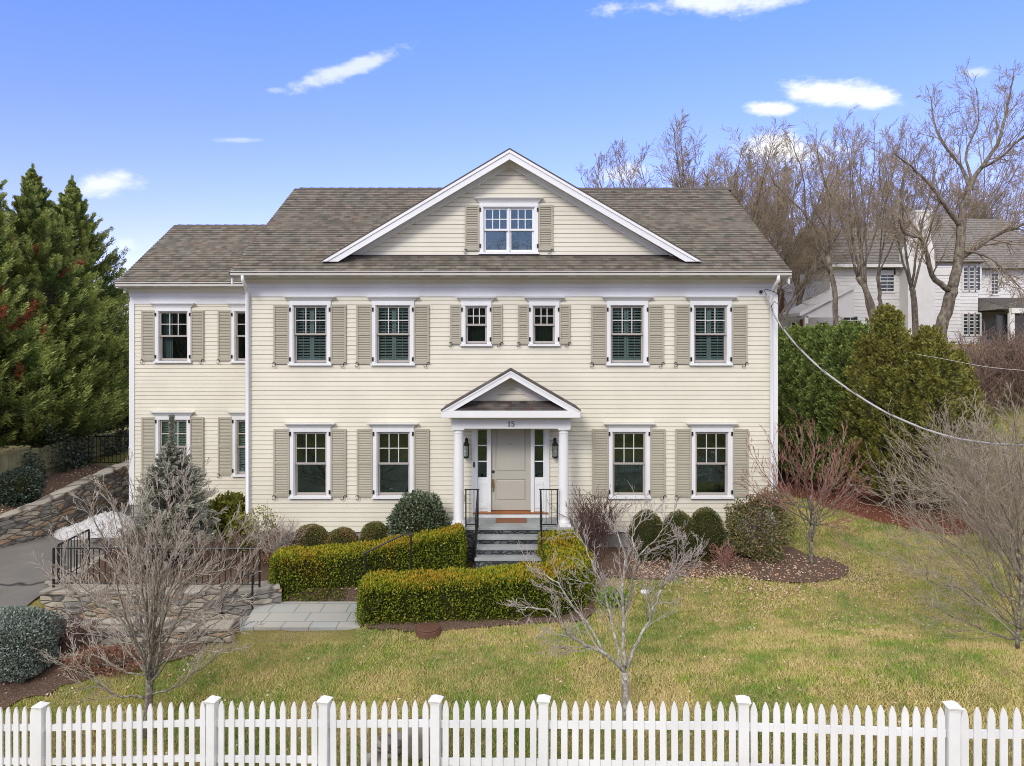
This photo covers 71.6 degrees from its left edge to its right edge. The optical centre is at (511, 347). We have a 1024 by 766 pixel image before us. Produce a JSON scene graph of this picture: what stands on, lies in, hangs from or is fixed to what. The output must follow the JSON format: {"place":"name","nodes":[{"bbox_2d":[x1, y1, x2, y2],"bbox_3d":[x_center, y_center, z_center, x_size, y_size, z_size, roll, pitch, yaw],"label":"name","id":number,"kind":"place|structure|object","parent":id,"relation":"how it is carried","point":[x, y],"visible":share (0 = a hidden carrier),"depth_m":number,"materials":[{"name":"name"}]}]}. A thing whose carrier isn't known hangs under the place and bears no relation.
{"place":"outdoors","nodes":[
{"label":"outdoors","id":0,"kind":"place"},
{"bbox_2d":[0,505,132,606],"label":"driveway","id":1,"kind":"structure","parent":0,"point":[26,586],"depth_m":15.94,"materials":[{"name":"grey asphalt"}]},
{"bbox_2d":[53,511,138,539],"bbox_3d":[-10.750,4.624,18.600,2.800,0.688,1.540,0,0,0],"label":"snow heap","id":2,"kind":"object","parent":1,"relation":"on","point":[86,524],"visible":0.5,"depth_m":18.23,"materials":[{"name":"snow"}]},
{"bbox_2d":[243,601,363,630],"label":"path","id":3,"kind":"structure","parent":0,"point":[309,615],"depth_m":13.58,"materials":[{"name":"grey stone"}]},
{"bbox_2d":[0,344,1023,765],"bbox_3d":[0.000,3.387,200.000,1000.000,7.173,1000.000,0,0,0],"label":"ground","id":4,"kind":"structure","parent":0,"point":[256,638],"depth_m":11.70,"materials":[{"name":"green plant"}]},
{"bbox_2d":[0,179,99,451],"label":"cypress tree","id":5,"kind":"object","parent":4,"relation":"on","point":[30,348],"visible":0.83,"depth_m":21.09,"materials":[{"name":"green plant"}]},
{"bbox_2d":[0,463,109,512],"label":"mulch bed","id":6,"kind":"object","parent":4,"relation":"on","point":[58,478],"visible":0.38,"depth_m":21.25,"materials":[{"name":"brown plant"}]},
{"bbox_2d":[0,466,47,506],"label":"dark shrub","id":7,"kind":"object","parent":6,"relation":"on","point":[20,486],"visible":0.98,"depth_m":18.48,"materials":[{"name":"green plant"}]},
{"bbox_2d":[0,163,128,449],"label":"cypress tree","id":8,"kind":"object","parent":4,"relation":"on","point":[32,205],"visible":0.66,"depth_m":22.80,"materials":[{"name":"green plant"}]},
{"bbox_2d":[0,460,128,547],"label":"stone wall","id":9,"kind":"structure","parent":4,"relation":"on","point":[28,522],"depth_m":18.98,"materials":[{"name":"grey stone"}]},
{"bbox_2d":[0,430,128,475],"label":"board fence","id":10,"kind":"object","parent":4,"relation":"on","point":[8,462],"visible":0.25,"depth_m":21.55,"materials":[{"name":"wood"}]},
{"bbox_2d":[17,410,128,481],"bbox_3d":[-13.793,3.019,24.095,0.890,1.949,7.878,0,0,0],"label":"ivy","id":11,"kind":"object","parent":10,"relation":"attached to","point":[75,463],"visible":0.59,"depth_m":22.31,"materials":[{"name":"plant"}]},
{"bbox_2d":[20,174,129,440],"bbox_3d":[-15.464,-1.179,25.378,7.255,10.171,7.185,0,0,0],"label":"cypress tree","id":12,"kind":"object","parent":4,"relation":"on","point":[72,206],"visible":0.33,"depth_m":25.32,"materials":[{"name":"green plant"}]},
{"bbox_2d":[44,543,121,587],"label":"stone wall","id":13,"kind":"structure","parent":4,"relation":"on","point":[79,571],"depth_m":15.19,"materials":[{"name":"stone"}]},
{"bbox_2d":[57,529,89,582],"bbox_3d":[-9.250,4.401,15.000,0.040,0.817,1.239,0,0,-5],"label":"iron railing","id":14,"kind":"object","parent":13,"relation":"on","point":[63,542],"visible":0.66,"depth_m":14.88,"materials":[{"name":"black"}]},
{"bbox_2d":[0,643,203,709],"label":"mulch bed","id":15,"kind":"object","parent":4,"relation":"on","point":[37,684],"visible":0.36,"depth_m":11.93,"materials":[{"name":"brown soil"}]},
{"bbox_2d":[0,605,66,682],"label":"dwarf spruce","id":16,"kind":"object","parent":15,"relation":"on","point":[22,628],"visible":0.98,"depth_m":11.82,"materials":[{"name":"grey plant"}]},
{"bbox_2d":[43,605,101,657],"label":"bare shrub","id":17,"kind":"object","parent":15,"relation":"on","point":[71,619],"visible":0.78,"depth_m":12.31,"materials":[{"name":"plant"}]},
{"bbox_2d":[57,644,154,676],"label":"shrub","id":18,"kind":"object","parent":15,"relation":"on","point":[98,666],"visible":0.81,"depth_m":12.02,"materials":[{"name":"brown plant"}]},
{"bbox_2d":[25,445,264,738],"bbox_3d":[-5.444,3.625,10.573,4.673,4.594,2.258,0,0,13],"label":"bare tree","id":19,"kind":"object","parent":4,"relation":"on","point":[149,668],"visible":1,"depth_m":10.58,"materials":[{"name":"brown plant"}]},
{"bbox_2d":[60,617,239,644],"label":"stone wall","id":20,"kind":"structure","parent":4,"relation":"on","point":[226,629],"depth_m":12.66,"materials":[{"name":"stone"}]},
{"bbox_2d":[40,580,281,619],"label":"stone wall","id":21,"kind":"structure","parent":4,"relation":"on","point":[51,598],"depth_m":13.99,"materials":[{"name":"grey stone"}]},
{"bbox_2d":[52,547,260,587],"bbox_3d":[-7.110,4.411,14.200,4.152,0.837,0.040,0,0,0],"label":"iron railing","id":22,"kind":"object","parent":21,"relation":"on","point":[190,548],"visible":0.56,"depth_m":14.19,"materials":[{"name":"black"}]},
{"bbox_2d":[0,695,332,765],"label":"picket fence","id":23,"kind":"object","parent":4,"relation":"on","point":[212,722],"visible":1,"depth_m":9.71,"materials":[{"name":"white paint"}]},
{"bbox_2d":[329,700,429,765],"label":"garden gate","id":24,"kind":"structure","parent":23,"relation":"attached to","point":[384,724],"depth_m":9.19,"materials":[{"name":"white paint"}]},
{"bbox_2d":[71,528,475,600],"bbox_3d":[-5.021,4.976,16.831,8.556,0.620,5.163,0,0,0],"label":"mulch bed","id":25,"kind":"object","parent":4,"relation":"on","point":[350,594],"visible":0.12,"depth_m":15.09,"materials":[{"name":"wood"}]},
{"bbox_2d":[85,521,180,570],"bbox_3d":[-7.842,4.207,14.799,1.753,1.035,1.166,0,0,22],"label":"bare shrub","id":26,"kind":"object","parent":25,"relation":"on","point":[123,538],"visible":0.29,"depth_m":14.93,"materials":[{"name":"plant"}]},
{"bbox_2d":[118,413,222,563],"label":"blue spruce","id":27,"kind":"object","parent":25,"relation":"on","point":[171,452],"visible":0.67,"depth_m":15.71,"materials":[{"name":"grey plant"}]},
{"bbox_2d":[170,521,260,568],"bbox_3d":[-6.352,4.232,15.228,1.822,0.985,0.882,0,0,0],"label":"bare shrub","id":28,"kind":"object","parent":25,"relation":"on","point":[236,538],"visible":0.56,"depth_m":15.19,"materials":[{"name":"plant"}]},
{"bbox_2d":[198,490,244,546],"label":"rhododendron","id":29,"kind":"object","parent":25,"relation":"on","point":[222,501],"visible":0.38,"depth_m":16.89,"materials":[{"name":"green plant"}]},
{"bbox_2d":[224,512,254,550],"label":"rhododendron","id":30,"kind":"object","parent":25,"relation":"on","point":[234,524],"visible":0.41,"depth_m":16.29,"materials":[{"name":"green plant"}]},
{"bbox_2d":[234,499,282,561],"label":"sparse shrub","id":31,"kind":"object","parent":25,"relation":"on","point":[261,525],"visible":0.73,"depth_m":15.67,"materials":[{"name":"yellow plant"}]},
{"bbox_2d":[241,512,315,556],"bbox_3d":[-5.039,4.175,15.308,1.265,1.288,1.016,0,0,24],"label":"bare shrub","id":32,"kind":"object","parent":25,"relation":"on","point":[278,544],"visible":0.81,"depth_m":15.35,"materials":[{"name":"plant"}]},
{"bbox_2d":[293,523,327,547],"bbox_3d":[-4.464,4.346,15.746,0.854,0.870,0.863,0,0,0],"label":"boxwood ball","id":33,"kind":"object","parent":25,"relation":"on","point":[316,534],"visible":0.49,"depth_m":15.54,"materials":[{"name":"green plant"}]},
{"bbox_2d":[325,527,359,545],"bbox_3d":[-3.770,4.377,15.748,0.813,0.804,0.807,0,0,0],"label":"boxwood ball","id":34,"kind":"object","parent":25,"relation":"on","point":[343,535],"visible":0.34,"depth_m":15.59,"materials":[{"name":"green plant"}]},
{"bbox_2d":[268,521,468,601],"bbox_3d":[-2.989,4.552,14.979,4.235,1.582,1.122,0,0,-9],"label":"clipped hedge","id":35,"kind":"object","parent":25,"relation":"on","point":[306,568],"visible":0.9,"depth_m":14.64,"materials":[{"name":"green plant"}]},
{"bbox_2d":[359,521,388,541],"bbox_3d":[-3.072,4.324,15.900,0.718,0.866,0.733,0,0,0],"label":"boxwood ball","id":36,"kind":"object","parent":25,"relation":"on","point":[373,530],"visible":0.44,"depth_m":15.73,"materials":[{"name":"green plant"}]},
{"bbox_2d":[385,488,451,536],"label":"holly shrub","id":37,"kind":"object","parent":25,"relation":"on","point":[420,511],"visible":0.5,"depth_m":15.59,"materials":[{"name":"green plant"}]},
{"bbox_2d":[408,716,442,760],"bbox_3d":[-1.187,5.371,9.750,0.544,0.420,0.416,0,0,0],"label":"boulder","id":38,"kind":"object","parent":4,"relation":"on","point":[420,738],"visible":0.18,"depth_m":9.54,"materials":[{"name":"stone"}]},
{"bbox_2d":[415,622,440,638],"bbox_3d":[-1.514,5.120,12.850,0.470,0.130,0.470,0,0,0],"label":"well cap","id":39,"kind":"object","parent":4,"relation":"on","point":[428,630],"visible":1,"depth_m":12.71,"materials":[{"name":"concrete"}]},
{"bbox_2d":[114,148,791,547],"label":"clapboard house","id":40,"kind":"structure","parent":4,"relation":"on","point":[508,332],"depth_m":16.63,"materials":[{"name":"white paint"}]},
{"bbox_2d":[149,303,194,362],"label":"window","id":41,"kind":"structure","parent":40,"relation":"in","point":[172,320],"depth_m":19.52,"materials":[{"name":"white paint"}]},
{"bbox_2d":[149,412,194,470],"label":"window","id":42,"kind":"structure","parent":40,"relation":"in","point":[182,427],"depth_m":19.48,"materials":[{"name":"white paint"}]},
{"bbox_2d":[226,303,244,362],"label":"window","id":43,"kind":"structure","parent":40,"relation":"in","point":[237,309],"depth_m":19.48,"materials":[{"name":"white paint"}]},
{"bbox_2d":[227,412,244,476],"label":"window","id":44,"kind":"structure","parent":40,"relation":"in","point":[238,425],"depth_m":19.48,"materials":[{"name":"white paint"}]},
{"bbox_2d":[283,296,335,364],"bbox_3d":[-4.725,-0.306,16.945,1.209,1.947,0.910,0,0,0],"label":"window","id":45,"kind":"structure","parent":40,"relation":"in","point":[309,316],"depth_m":16.71,"materials":[{"name":"white paint"}]},
{"bbox_2d":[284,423,335,498],"bbox_3d":[-4.719,2.732,16.945,1.190,2.097,0.910,0,0,0],"label":"window","id":46,"kind":"structure","parent":40,"relation":"in","point":[309,442],"depth_m":16.71,"materials":[{"name":"white paint"}]},
{"bbox_2d":[366,296,418,364],"bbox_3d":[-2.785,-0.306,16.945,1.221,1.947,0.910,0,0,0],"label":"window","id":47,"kind":"structure","parent":40,"relation":"in","point":[392,316],"depth_m":16.71,"materials":[{"name":"white paint"}]},
{"bbox_2d":[367,423,418,498],"bbox_3d":[-2.775,2.732,16.945,1.190,2.097,0.910,0,0,0],"label":"window","id":48,"kind":"structure","parent":40,"relation":"in","point":[393,443],"depth_m":16.71,"materials":[{"name":"white paint"}]},
{"bbox_2d":[456,297,495,345],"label":"window","id":49,"kind":"structure","parent":40,"relation":"in","point":[476,313],"depth_m":16.66,"materials":[{"name":"white paint"}]},
{"bbox_2d":[474,197,542,253],"bbox_3d":[-0.073,-2.792,17.165,1.628,1.660,0.910,0,0,0],"label":"window","id":50,"kind":"structure","parent":40,"relation":"in","point":[501,218],"depth_m":16.88,"materials":[{"name":"white paint"}]},
{"bbox_2d":[491,429,530,509],"bbox_3d":[-0.028,2.772,16.656,0.931,2.105,0.119,0,0,0],"label":"door","id":51,"kind":"structure","parent":40,"relation":"in","point":[510,448],"depth_m":16.68,"materials":[{"name":"beige paint"}]},
{"bbox_2d":[524,297,563,345],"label":"window","id":52,"kind":"structure","parent":40,"relation":"in","point":[544,313],"depth_m":16.66,"materials":[{"name":"white paint"}]},
{"bbox_2d":[602,296,653,364],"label":"window","id":53,"kind":"structure","parent":40,"relation":"in","point":[627,316],"depth_m":16.71,"materials":[{"name":"white paint"}]},
{"bbox_2d":[604,423,655,498],"bbox_3d":[2.744,2.732,16.945,1.203,2.097,0.910,0,0,0],"label":"window","id":54,"kind":"structure","parent":40,"relation":"in","point":[629,443],"depth_m":16.71,"materials":[{"name":"white paint"}]},
{"bbox_2d":[685,296,737,364],"bbox_3d":[4.651,-0.306,16.945,1.203,1.947,0.910,0,0,0],"label":"window","id":55,"kind":"structure","parent":40,"relation":"in","point":[710,316],"depth_m":16.70,"materials":[{"name":"white paint"}]},
{"bbox_2d":[686,423,738,498],"bbox_3d":[4.679,2.732,16.945,1.196,2.097,0.910,0,0,0],"label":"window","id":56,"kind":"structure","parent":40,"relation":"in","point":[712,443],"depth_m":16.70,"materials":[{"name":"white paint"}]},
{"bbox_2d":[759,289,1023,445],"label":"service cable","id":57,"kind":"object","parent":40,"relation":"attached to","point":[844,386],"visible":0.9,"depth_m":14.65,"materials":[{"name":"rubber"}]},
{"bbox_2d":[364,598,594,630],"bbox_3d":[-0.709,5.128,13.488,4.638,0.317,1.268,0,0,0],"label":"mulch bed","id":58,"kind":"object","parent":4,"relation":"on","point":[446,624],"visible":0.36,"depth_m":13.17,"materials":[{"name":"soil"}]},
{"bbox_2d":[355,528,597,626],"bbox_3d":[-0.525,4.609,13.841,4.957,1.459,2.092,0,0,-21],"label":"clipped hedge","id":59,"kind":"object","parent":58,"relation":"on","point":[451,593],"visible":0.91,"depth_m":13.33,"materials":[{"name":"green plant"}]},
{"bbox_2d":[449,518,573,568],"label":"entrance steps","id":60,"kind":"structure","parent":4,"relation":"on","point":[497,544],"depth_m":15.40,"materials":[{"name":"grey stone"}]},
{"bbox_2d":[464,489,478,556],"bbox_3d":[-0.886,3.774,15.274,0.329,1.282,0.898,0,0,0],"label":"step railing","id":61,"kind":"object","parent":60,"relation":"on","point":[476,524],"visible":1,"depth_m":15.47,"materials":[{"name":"black metal"}]},
{"bbox_2d":[495,480,709,732],"bbox_3d":[1.308,3.577,9.790,2.944,3.486,2.031,0,0,8],"label":"dogwood tree","id":62,"kind":"object","parent":4,"relation":"on","point":[625,680],"visible":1,"depth_m":9.79,"materials":[{"name":"grey plant"}]},
{"bbox_2d":[595,585,629,606],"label":"grass tuft","id":63,"kind":"object","parent":4,"relation":"on","point":[601,599],"visible":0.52,"depth_m":13.76,"materials":[{"name":"green plant"}]},
{"bbox_2d":[574,124,799,229],"bbox_3d":[9.946,-3.901,40.373,12.925,14.238,12.456,0,0,0],"label":"bare tree","id":64,"kind":"object","parent":4,"relation":"on","point":[596,179],"visible":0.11,"depth_m":36.00,"materials":[{"name":"brown plant"}]},
{"bbox_2d":[592,124,790,239],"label":"bare tree","id":65,"kind":"object","parent":4,"relation":"on","point":[640,165],"visible":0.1,"depth_m":41.43,"materials":[{"name":"brown plant"}]},
{"bbox_2d":[588,546,802,579],"bbox_3d":[3.726,4.765,15.742,5.830,0.198,1.795,0,0,0],"label":"mulch bed","id":66,"kind":"object","parent":4,"relation":"on","point":[607,562],"visible":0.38,"depth_m":15.51,"materials":[{"name":"brown soil"}]},
{"bbox_2d":[547,483,632,560],"bbox_3d":[1.805,3.902,15.902,1.847,1.719,1.311,0,0,19],"label":"bare shrub","id":67,"kind":"object","parent":66,"relation":"on","point":[592,520],"visible":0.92,"depth_m":15.73,"materials":[{"name":"plant"}]},
{"bbox_2d":[628,509,662,560],"bbox_3d":[3.021,4.187,15.901,0.878,1.141,0.880,0,0,0],"label":"boxwood ball","id":68,"kind":"object","parent":66,"relation":"on","point":[647,531],"visible":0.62,"depth_m":15.63,"materials":[{"name":"green plant"}]},
{"bbox_2d":[661,509,698,564],"bbox_3d":[3.703,4.188,15.754,0.888,1.180,0.862,0,0,0],"label":"boxwood ball","id":69,"kind":"object","parent":66,"relation":"on","point":[679,518],"visible":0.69,"depth_m":15.50,"materials":[{"name":"green plant"}]},
{"bbox_2d":[691,506,725,560],"bbox_3d":[4.349,4.162,15.902,0.871,1.196,0.862,0,0,0],"label":"boxwood ball","id":70,"kind":"object","parent":66,"relation":"on","point":[708,522],"visible":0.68,"depth_m":15.63,"materials":[{"name":"green plant"}]},
{"bbox_2d":[709,539,737,570],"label":"bare shrub","id":71,"kind":"object","parent":66,"relation":"on","point":[727,554],"visible":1,"depth_m":15.26,"materials":[{"name":"plant"}]},
{"bbox_2d":[723,484,797,562],"bbox_3d":[5.540,3.896,15.885,1.641,1.760,1.152,0,0,0],"label":"euonymus shrub","id":72,"kind":"object","parent":66,"relation":"on","point":[758,544],"visible":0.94,"depth_m":15.73,"materials":[{"name":"green plant"}]},
{"bbox_2d":[602,108,804,242],"bbox_3d":[8.780,-4.001,37.786,12.629,14.436,13.105,0,0,16],"label":"bare tree","id":73,"kind":"object","parent":4,"relation":"on","point":[677,161],"visible":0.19,"depth_m":32.73,"materials":[{"name":"brown plant"}]},
{"bbox_2d":[627,127,793,230],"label":"bare tree","id":74,"kind":"object","parent":4,"relation":"on","point":[705,175],"visible":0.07,"depth_m":38.15,"materials":[{"name":"brown plant"}]},
{"bbox_2d":[650,133,774,229],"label":"bare tree","id":75,"kind":"object","parent":4,"relation":"on","point":[702,167],"visible":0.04,"depth_m":39.28,"materials":[{"name":"brown plant"}]},
{"bbox_2d":[428,694,1023,765],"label":"picket fence","id":76,"kind":"object","parent":4,"relation":"on","point":[952,732],"visible":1,"depth_m":8.43,"materials":[{"name":"white paint"}]},
{"bbox_2d":[612,113,877,295],"bbox_3d":[11.583,-4.667,36.838,12.879,14.187,12.411,0,0,19],"label":"bare tree","id":77,"kind":"object","parent":4,"relation":"on","point":[803,233],"visible":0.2,"depth_m":35.54,"materials":[{"name":"brown plant"}]},
{"bbox_2d":[696,126,847,256],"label":"bare tree","id":78,"kind":"object","parent":4,"relation":"on","point":[759,142],"visible":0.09,"depth_m":42.33,"materials":[{"name":"brown plant"}]},
{"bbox_2d":[729,552,847,581],"bbox_3d":[6.009,4.771,15.437,2.612,0.209,1.431,0,0,0],"label":"mulch bed","id":79,"kind":"object","parent":4,"relation":"on","point":[804,568],"visible":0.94,"depth_m":15.35,"materials":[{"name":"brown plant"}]},
{"bbox_2d":[732,406,874,563],"bbox_3d":[6.321,3.022,15.533,2.994,3.539,2.109,0,0,13],"label":"red twig tree","id":80,"kind":"object","parent":79,"relation":"on","point":[812,523],"visible":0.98,"depth_m":15.43,"materials":[{"name":"brown plant"}]},
{"bbox_2d":[703,143,877,327],"bbox_3d":[13.786,-4.423,36.258,8.982,13.208,5.441,0,0,26],"label":"bare tree","id":81,"kind":"object","parent":4,"relation":"on","point":[778,251],"visible":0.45,"depth_m":35.60,"materials":[{"name":"brown plant"}]},
{"bbox_2d":[743,151,853,316],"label":"bare tree","id":82,"kind":"object","parent":4,"relation":"on","point":[800,298],"visible":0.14,"depth_m":41.47,"materials":[{"name":"brown plant"}]},
{"bbox_2d":[754,129,855,325],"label":"bare tree","id":83,"kind":"object","parent":4,"relation":"on","point":[828,257],"visible":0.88,"depth_m":29.90,"materials":[{"name":"brown plant"}]},
{"bbox_2d":[801,105,886,323],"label":"bare tree","id":84,"kind":"object","parent":4,"relation":"on","point":[859,274],"visible":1,"depth_m":28.93,"materials":[{"name":"brown plant"}]},
{"bbox_2d":[788,128,911,242],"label":"bare tree","id":85,"kind":"object","parent":4,"relation":"on","point":[884,172],"visible":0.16,"depth_m":48.63,"materials":[{"name":"brown plant"}]},
{"bbox_2d":[837,113,900,323],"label":"bare tree","id":86,"kind":"object","parent":4,"relation":"on","point":[866,168],"visible":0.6,"depth_m":31.30,"materials":[{"name":"brown plant"}]},
{"bbox_2d":[862,116,915,307],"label":"bare tree","id":87,"kind":"object","parent":4,"relation":"on","point":[880,302],"visible":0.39,"depth_m":32.02,"materials":[{"name":"brown plant"}]},
{"bbox_2d":[778,476,1002,534],"bbox_3d":[10.662,4.413,22.398,4.602,0.507,9.480,0,0,0],"label":"red mulch bed","id":88,"kind":"object","parent":4,"relation":"on","point":[870,515],"visible":0.23,"depth_m":20.29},
{"bbox_2d":[778,326,795,481],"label":"arborvitae","id":89,"kind":"object","parent":88,"relation":"on","point":[781,333],"visible":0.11,"depth_m":24.35,"materials":[{"name":"green plant"}]},
{"bbox_2d":[778,322,822,486],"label":"arborvitae","id":90,"kind":"object","parent":88,"relation":"on","point":[790,354],"visible":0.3,"depth_m":23.54,"materials":[{"name":"green plant"}]},
{"bbox_2d":[785,321,844,491],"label":"arborvitae","id":91,"kind":"object","parent":88,"relation":"on","point":[807,367],"visible":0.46,"depth_m":22.57,"materials":[{"name":"green plant"}]},
{"bbox_2d":[803,319,889,497],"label":"arborvitae","id":92,"kind":"object","parent":88,"relation":"on","point":[841,348],"visible":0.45,"depth_m":21.68,"materials":[{"name":"green plant"}]},
{"bbox_2d":[832,302,926,505],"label":"arborvitae","id":93,"kind":"object","parent":88,"relation":"on","point":[881,349],"visible":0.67,"depth_m":20.45,"materials":[{"name":"green plant"}]},
{"bbox_2d":[877,324,991,511],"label":"arborvitae","id":94,"kind":"object","parent":88,"relation":"on","point":[938,377],"visible":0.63,"depth_m":19.57,"materials":[{"name":"green plant"}]},
{"bbox_2d":[935,348,999,500],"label":"arborvitae","id":95,"kind":"object","parent":88,"relation":"on","point":[971,377],"visible":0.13,"depth_m":19.89,"materials":[{"name":"green plant"}]},
{"bbox_2d":[777,210,1023,343],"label":"white house","id":96,"kind":"structure","parent":4,"relation":"on","point":[974,302],"depth_m":40.00,"materials":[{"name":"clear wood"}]},
{"bbox_2d":[807,133,1015,227],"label":"bare tree","id":97,"kind":"object","parent":4,"relation":"on","point":[948,160],"visible":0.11,"depth_m":49.33,"materials":[{"name":"brown plant"}]},
{"bbox_2d":[869,114,960,335],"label":"bare tree","id":98,"kind":"object","parent":4,"relation":"on","point":[914,309],"visible":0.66,"depth_m":29.88,"materials":[{"name":"brown plant"}]},
{"bbox_2d":[821,129,1023,222],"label":"bare tree","id":99,"kind":"object","parent":4,"relation":"on","point":[994,198],"visible":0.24,"depth_m":46.80,"materials":[{"name":"brown plant"}]},
{"bbox_2d":[839,397,1023,642],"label":"arching shrub","id":100,"kind":"object","parent":4,"relation":"on","point":[982,529],"visible":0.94,"depth_m":11.47,"materials":[{"name":"grey plant"}]},
{"bbox_2d":[866,57,1023,342],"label":"bare tree","id":101,"kind":"object","parent":4,"relation":"on","point":[950,288],"visible":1,"depth_m":28.02,"materials":[{"name":"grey plant"}]},
{"bbox_2d":[866,381,1023,649],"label":"sapling","id":102,"kind":"object","parent":4,"relation":"on","point":[1017,638],"visible":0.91,"depth_m":11.00,"materials":[{"name":"brown plant"}]},
{"bbox_2d":[868,387,1023,554],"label":"arching shrub","id":103,"kind":"object","parent":4,"relation":"on","point":[955,466],"visible":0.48,"depth_m":16.16,"materials":[{"name":"grey plant"}]},
{"bbox_2d":[906,127,1023,235],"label":"bare tree","id":104,"kind":"object","parent":4,"relation":"on","point":[1010,187],"visible":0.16,"depth_m":56.34,"materials":[{"name":"brown plant"}]},
{"bbox_2d":[944,317,1023,416],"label":"twiggy hedge","id":105,"kind":"object","parent":4,"relation":"on","point":[990,383],"visible":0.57,"depth_m":24.12,"materials":[{"name":"brown plant"}]},
{"bbox_2d":[960,170,1023,235],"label":"bare tree","id":106,"kind":"object","parent":4,"relation":"on","point":[971,199],"visible":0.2,"depth_m":48.55,"materials":[{"name":"brown plant"}]},
{"bbox_2d":[0,0,1023,326],"label":"sky","id":107,"kind":"structure","parent":0,"point":[163,114],"materials":[{"name":"blue"}]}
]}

